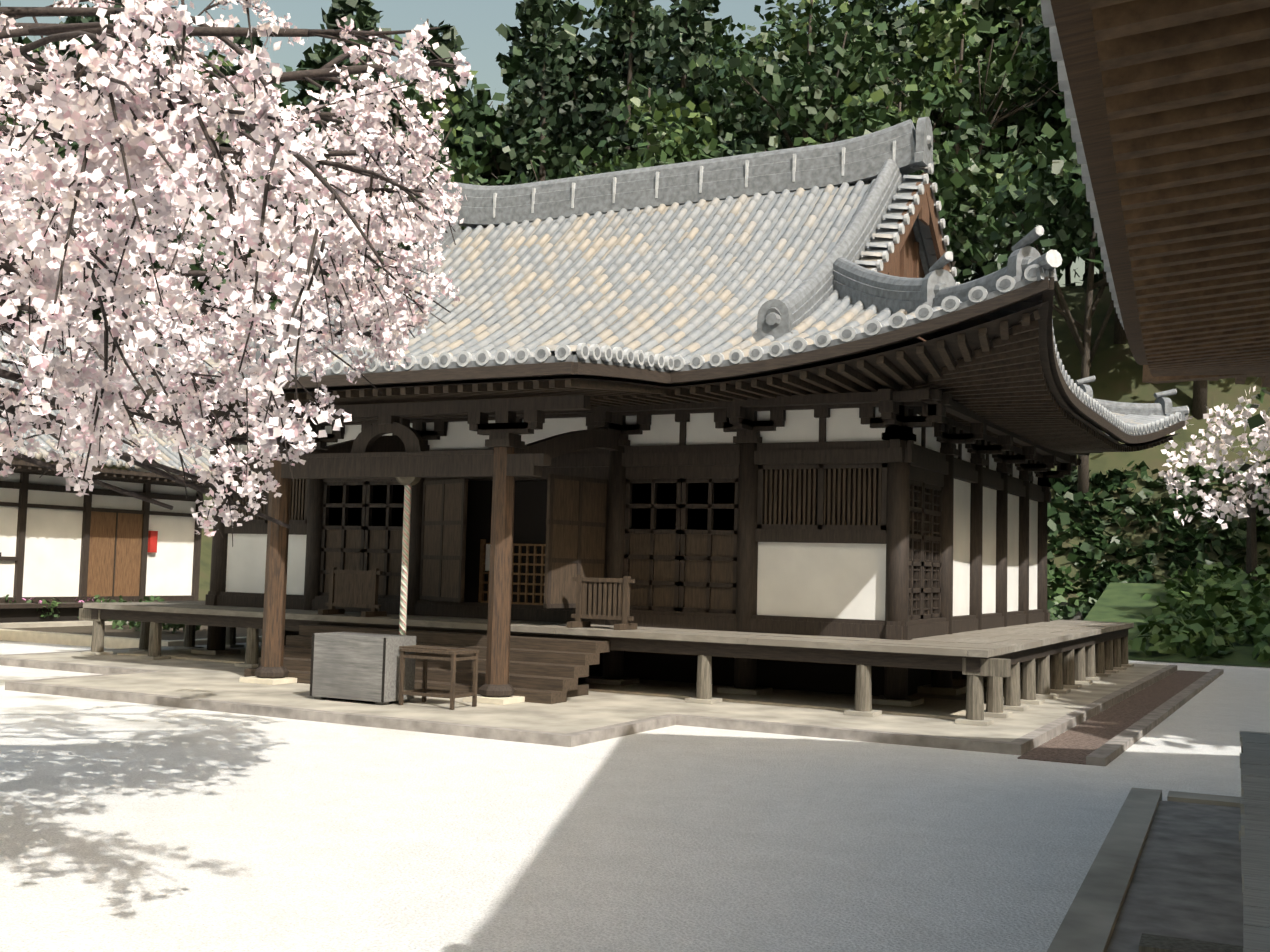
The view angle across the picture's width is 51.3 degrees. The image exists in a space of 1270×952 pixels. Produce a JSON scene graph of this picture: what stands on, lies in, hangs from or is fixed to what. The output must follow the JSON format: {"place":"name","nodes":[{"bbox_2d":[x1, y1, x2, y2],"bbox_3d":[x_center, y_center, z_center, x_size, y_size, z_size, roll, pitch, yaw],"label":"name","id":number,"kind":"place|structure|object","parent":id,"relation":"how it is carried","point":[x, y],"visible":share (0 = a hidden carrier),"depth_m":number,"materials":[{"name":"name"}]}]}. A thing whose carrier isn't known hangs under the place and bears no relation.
{"place":"outdoors","nodes":[
{"label":"outdoors","id":0,"kind":"place"},
{"bbox_2d":[0,458,214,622],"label":"building","id":1,"kind":"structure","parent":0,"point":[52,554],"depth_m":34.58,"materials":[{"name":"white paint"}]},
{"bbox_2d":[0,343,214,477],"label":"hall roof tiles","id":2,"kind":"object","parent":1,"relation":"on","point":[112,460],"visible":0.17,"depth_m":36.08,"materials":[{"name":"grey tile"}]},
{"bbox_2d":[0,331,212,450],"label":"hall ridges","id":3,"kind":"object","parent":2,"relation":"on","point":[12,338],"visible":0.02,"depth_m":37.20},
{"bbox_2d":[87,511,142,595],"bbox_3d":[-14.103,2.122,35.828,0.050,2.260,1.770,-1,-4,28],"label":"hall door","id":4,"kind":"structure","parent":1,"relation":"attached to","point":[102,549],"depth_m":35.81,"materials":[{"name":"brown wood"}]},
{"bbox_2d":[7,623,261,639],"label":"garden soil","id":5,"kind":"structure","parent":0,"point":[126,631],"depth_m":31.46,"materials":[{"name":"brown soil"}]},
{"bbox_2d":[5,594,201,633],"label":"garden shrubs","id":6,"kind":"object","parent":5,"relation":"on","point":[137,624],"visible":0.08,"depth_m":32.51,"materials":[{"name":"green plant"}]},
{"bbox_2d":[12,595,101,602],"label":"plants","id":7,"kind":"object","parent":6,"relation":"attached to","point":[40,601],"visible":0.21,"depth_m":34.49,"materials":[{"name":"plant"}]},
{"bbox_2d":[0,629,261,648],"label":"garden stone edge","id":8,"kind":"object","parent":5,"relation":"on","point":[62,638],"visible":0.26,"depth_m":28.66,"materials":[{"name":"beige stone"}]},
{"bbox_2d":[148,531,157,552],"bbox_3d":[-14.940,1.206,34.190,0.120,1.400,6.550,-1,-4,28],"label":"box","id":9,"kind":"object","parent":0,"point":[152,540],"visible":0.86,"depth_m":36.87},
{"bbox_2d":[0,0,473,546],"bbox_3d":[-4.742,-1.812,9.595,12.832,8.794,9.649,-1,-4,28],"label":"cherry tree","id":10,"kind":"object","parent":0,"point":[134,256],"depth_m":7.48,"materials":[{"name":"pink plant"}]},
{"bbox_2d":[217,395,619,697],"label":"porch beam","id":11,"kind":"structure","parent":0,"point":[370,451],"depth_m":19.12,"materials":[{"name":"brown wood"}]},
{"bbox_2d":[395,477,420,485],"bbox_3d":[-3.294,-0.060,19.190,0.400,0.400,0.170,-1,-4,28],"label":"gong","id":12,"kind":"object","parent":11,"relation":"attached to","point":[412,481],"visible":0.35,"depth_m":19.12,"materials":[{"name":"brown metal"}]},
{"bbox_2d":[399,485,411,634],"bbox_3d":[-3.320,1.188,19.119,0.099,2.200,0.104,-1,-4,28],"label":"bell rope","id":13,"kind":"object","parent":12,"relation":"hanging from","point":[405,560],"visible":0.92,"depth_m":19.08,"materials":[{"name":"beige fabric"}]},
{"bbox_2d":[0,0,1098,346],"label":"sky","id":14,"kind":"structure","parent":0,"point":[476,22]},
{"bbox_2d":[117,648,985,718],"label":"foundation platform","id":15,"kind":"structure","parent":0,"point":[942,708],"depth_m":19.66,"materials":[{"name":"beige stone"}]},
{"bbox_2d":[53,165,1169,431],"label":"hall roof tiles","id":16,"kind":"object","parent":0,"point":[435,339],"visible":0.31,"depth_m":24.09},
{"bbox_2d":[21,267,1181,435],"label":"eave tiles","id":17,"kind":"object","parent":16,"relation":"attached to","point":[896,320],"visible":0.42,"depth_m":17.54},
{"bbox_2d":[17,117,1187,420],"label":"hall ridges","id":18,"kind":"object","parent":16,"relation":"on","point":[867,157],"visible":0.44,"depth_m":25.48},
{"bbox_2d":[456,141,1188,415],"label":"ridge ornaments","id":19,"kind":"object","parent":18,"relation":"attached to","point":[1053,258],"depth_m":26.22},
{"bbox_2d":[26,163,1181,434],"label":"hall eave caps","id":20,"kind":"object","parent":16,"relation":"attached to","point":[1122,427],"visible":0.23,"depth_m":17.83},
{"bbox_2d":[54,310,1172,455],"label":"roof eaves","id":21,"kind":"object","parent":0,"point":[1000,382],"visible":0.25,"depth_m":18.67,"materials":[{"name":"brown wood"}]},
{"bbox_2d":[19,276,1184,443],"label":"eave fascia","id":22,"kind":"structure","parent":21,"relation":"attached to","point":[1072,401],"depth_m":17.52,"materials":[{"name":"brown wood"}]},
{"bbox_2d":[152,301,1179,446],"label":"hall soffit","id":23,"kind":"structure","parent":21,"relation":"on","point":[993,331],"depth_m":17.55,"materials":[{"name":"brown wood"}]},
{"bbox_2d":[173,388,1080,639],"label":"temple wall","id":24,"kind":"structure","parent":0,"point":[682,464],"depth_m":20.84,"materials":[{"name":"brown wood"}]},
{"bbox_2d":[478,539,545,604],"bbox_3d":[-1.807,1.612,22.140,1.880,1.077,0.060,-1,-4,28],"label":"lattice panel","id":25,"kind":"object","parent":24,"relation":"attached to","point":[482,572],"depth_m":22.16,"materials":[{"name":"brown wood"}]},
{"bbox_2d":[232,468,881,608],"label":"door panels","id":26,"kind":"object","parent":24,"relation":"attached to","point":[565,537],"visible":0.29,"depth_m":20.92,"materials":[{"name":"brown wood"}]},
{"bbox_2d":[261,469,961,695],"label":"dark openings","id":27,"kind":"object","parent":24,"relation":"attached to","point":[530,505],"depth_m":21.64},
{"bbox_2d":[0,640,1269,951],"bbox_3d":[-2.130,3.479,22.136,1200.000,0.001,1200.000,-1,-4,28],"label":"gravel ground","id":28,"kind":"structure","parent":0,"point":[126,826],"depth_m":9.99,"materials":[{"name":"white gravel"}]},
{"bbox_2d":[0,620,129,628],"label":"stone ledge","id":29,"kind":"object","parent":28,"relation":"on","point":[43,624],"depth_m":32.60,"materials":[{"name":"beige stone"}]},
{"bbox_2d":[0,643,1167,741],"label":"stone platform","id":30,"kind":"structure","parent":28,"relation":"on","point":[221,682],"depth_m":17.90,"materials":[{"name":"beige stone"}]},
{"bbox_2d":[310,632,415,704],"bbox_3d":[-3.678,2.589,17.892,1.258,0.880,0.654,-1,-4,28],"label":"offering box","id":31,"kind":"object","parent":30,"relation":"on","point":[347,665],"depth_m":17.59,"materials":[{"name":"grey wood"}]},
{"bbox_2d":[239,676,524,704],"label":"pillar base stones","id":32,"kind":"object","parent":30,"relation":"on","point":[480,698],"visible":0.57,"depth_m":18.20,"materials":[{"name":"beige stone"}]},
{"bbox_2d":[261,447,515,684],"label":"porch pillars","id":33,"kind":"structure","parent":32,"relation":"on","point":[499,603],"depth_m":18.28,"materials":[{"name":"brown wood"}]},
{"bbox_2d":[244,624,609,703],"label":"wooden steps","id":34,"kind":"structure","parent":30,"relation":"on","point":[543,670],"depth_m":19.32,"materials":[{"name":"brown wood"}]},
{"bbox_2d":[399,645,478,709],"bbox_3d":[-2.621,2.648,17.471,0.950,0.760,0.560,-1,-4,28],"label":"table","id":35,"kind":"object","parent":30,"relation":"on","point":[437,652],"visible":0.98,"depth_m":17.40,"materials":[{"name":"brown wood"}]},
{"bbox_2d":[81,642,1133,725],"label":"post base stones","id":36,"kind":"object","parent":30,"relation":"on","point":[1007,714],"visible":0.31,"depth_m":20.73,"materials":[{"name":"beige stone"}]},
{"bbox_2d":[79,608,1128,719],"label":"veranda posts","id":37,"kind":"object","parent":36,"relation":"on","point":[1046,674],"visible":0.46,"depth_m":20.91,"materials":[{"name":"brown wood"}]},
{"bbox_2d":[83,602,1014,657],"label":"veranda floor","id":38,"kind":"structure","parent":37,"relation":"on","point":[883,645],"depth_m":19.58,"materials":[{"name":"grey wood"}]},
{"bbox_2d":[318,567,386,616],"bbox_3d":[-4.730,1.943,22.221,1.150,0.800,0.560,-1,-4,28],"label":"low wooden fence","id":39,"kind":"object","parent":38,"relation":"on","point":[354,588],"visible":0.92,"depth_m":22.19,"materials":[{"name":"brown wood"}]},
{"bbox_2d":[566,575,636,629],"bbox_3d":[-0.488,1.901,19.976,1.050,0.800,0.560,-1,-4,28],"label":"veranda fence","id":40,"kind":"object","parent":38,"relation":"on","point":[604,598],"visible":0.96,"depth_m":19.95,"materials":[{"name":"brown wood"}]},
{"bbox_2d":[84,606,1132,671],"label":"hall veranda beams","id":41,"kind":"structure","parent":37,"relation":"on","point":[890,659],"depth_m":19.14,"materials":[{"name":"brown wood"}]},
{"bbox_2d":[159,601,1133,651],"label":"hall veranda floor sides","id":42,"kind":"object","parent":41,"relation":"on","point":[1027,636],"visible":0.42,"depth_m":22.21,"materials":[{"name":"brown wood"}]},
{"bbox_2d":[191,649,1035,706],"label":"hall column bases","id":43,"kind":"object","parent":30,"relation":"on","point":[928,689],"visible":0.25,"depth_m":20.91,"materials":[{"name":"beige stone"}]},
{"bbox_2d":[207,439,1046,699],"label":"pillars","id":44,"kind":"structure","parent":43,"relation":"on","point":[897,577],"depth_m":21.27,"materials":[{"name":"brown wood"}]},
{"bbox_2d":[0,642,1223,765],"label":"platform edge stones","id":45,"kind":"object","parent":28,"relation":"on","point":[1109,751],"depth_m":16.51,"materials":[{"name":"stone"}]},
{"bbox_2d":[1048,609,1083,620],"bbox_3d":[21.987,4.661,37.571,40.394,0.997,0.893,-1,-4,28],"label":"rock","id":46,"kind":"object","parent":28,"relation":"on","point":[1078,616],"depth_m":41.70,"materials":[{"name":"grey stone"}]},
{"bbox_2d":[1017,670,1207,764],"bbox_3d":[8.542,3.745,22.017,0.730,0.012,17.000,-1,-4,28],"label":"drainage channel","id":47,"kind":"object","parent":28,"relation":"on","point":[1078,743],"visible":0.79,"depth_m":18.32,"materials":[{"name":"brown gravel"}]},
{"bbox_2d":[1047,788,1240,951],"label":"stone curb","id":48,"kind":"structure","parent":28,"relation":"on","point":[1088,923],"depth_m":8.66,"materials":[{"name":"stone"}]},
{"bbox_2d":[1106,800,1242,951],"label":"stone paving","id":49,"kind":"structure","parent":28,"relation":"on","point":[1186,882],"depth_m":8.65,"materials":[{"name":"grey stone"}]},
{"bbox_2d":[1083,582,1269,666],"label":"bank grass","id":50,"kind":"structure","parent":28,"relation":"on","point":[1120,602],"depth_m":37.12,"materials":[{"name":"green plant"}]},
{"bbox_2d":[0,285,1269,607],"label":"grassy hillside","id":51,"kind":"structure","parent":0,"point":[1116,371],"depth_m":50.83,"materials":[{"name":"green plant"}]},
{"bbox_2d":[1,0,1207,503],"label":"forest trunks","id":52,"kind":"object","parent":51,"relation":"on","point":[1199,386],"visible":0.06,"depth_m":56.52,"materials":[{"name":"brown plant"}]},
{"bbox_2d":[0,0,1107,345],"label":"forest foliage","id":53,"kind":"object","parent":52,"relation":"attached to","point":[1056,212],"visible":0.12,"depth_m":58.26,"materials":[{"name":"green plant"}]},
{"bbox_2d":[518,11,1063,183],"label":"forest foliage","id":54,"kind":"object","parent":52,"relation":"attached to","point":[957,103],"visible":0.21,"depth_m":57.78,"materials":[{"name":"green plant"}]},
{"bbox_2d":[1047,461,1269,619],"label":"shrubs","id":55,"kind":"object","parent":51,"relation":"on","point":[1100,579],"visible":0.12,"depth_m":46.77,"materials":[{"name":"green plant"}]},
{"bbox_2d":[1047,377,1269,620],"bbox_3d":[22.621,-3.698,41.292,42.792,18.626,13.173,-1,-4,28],"label":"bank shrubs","id":56,"kind":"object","parent":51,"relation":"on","point":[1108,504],"visible":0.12,"depth_m":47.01,"materials":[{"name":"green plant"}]},
{"bbox_2d":[1128,562,1269,662],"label":"bank hedge","id":57,"kind":"object","parent":51,"relation":"on","point":[1222,597],"visible":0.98,"depth_m":34.55,"materials":[{"name":"green plant"}]},
{"bbox_2d":[1157,386,1269,580],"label":"cherry tree","id":58,"kind":"object","parent":51,"relation":"on","point":[1227,438],"depth_m":44.23,"materials":[{"name":"plant"}]},
{"bbox_2d":[538,172,950,377],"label":"hall gables","id":59,"kind":"object","parent":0,"point":[904,260],"visible":0.19,"depth_m":24.88,"materials":[{"name":"brown wood"}]},
{"bbox_2d":[1041,0,1123,329],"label":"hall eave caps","id":60,"kind":"object","parent":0,"point":[1049,22],"visible":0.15,"depth_m":5.03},
{"bbox_2d":[1089,0,1269,386],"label":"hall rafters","id":61,"kind":"object","parent":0,"point":[1186,86],"visible":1,"depth_m":4.56,"materials":[{"name":"brown wood"}]},
{"bbox_2d":[1050,0,1261,377],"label":"fascia board","id":62,"kind":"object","parent":61,"relation":"on","point":[1075,29],"depth_m":4.44,"materials":[{"name":"brown wood"}]},
{"bbox_2d":[1139,746,1242,951],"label":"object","id":63,"kind":"structure","parent":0,"point":[1153,943],"depth_m":4.54,"materials":[{"name":"stone"}]},
{"bbox_2d":[1240,731,1269,951],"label":"hall veranda boards","id":64,"kind":"object","parent":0,"point":[1255,805],"visible":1,"depth_m":6.07,"materials":[{"name":"grey wood"}]}
]}

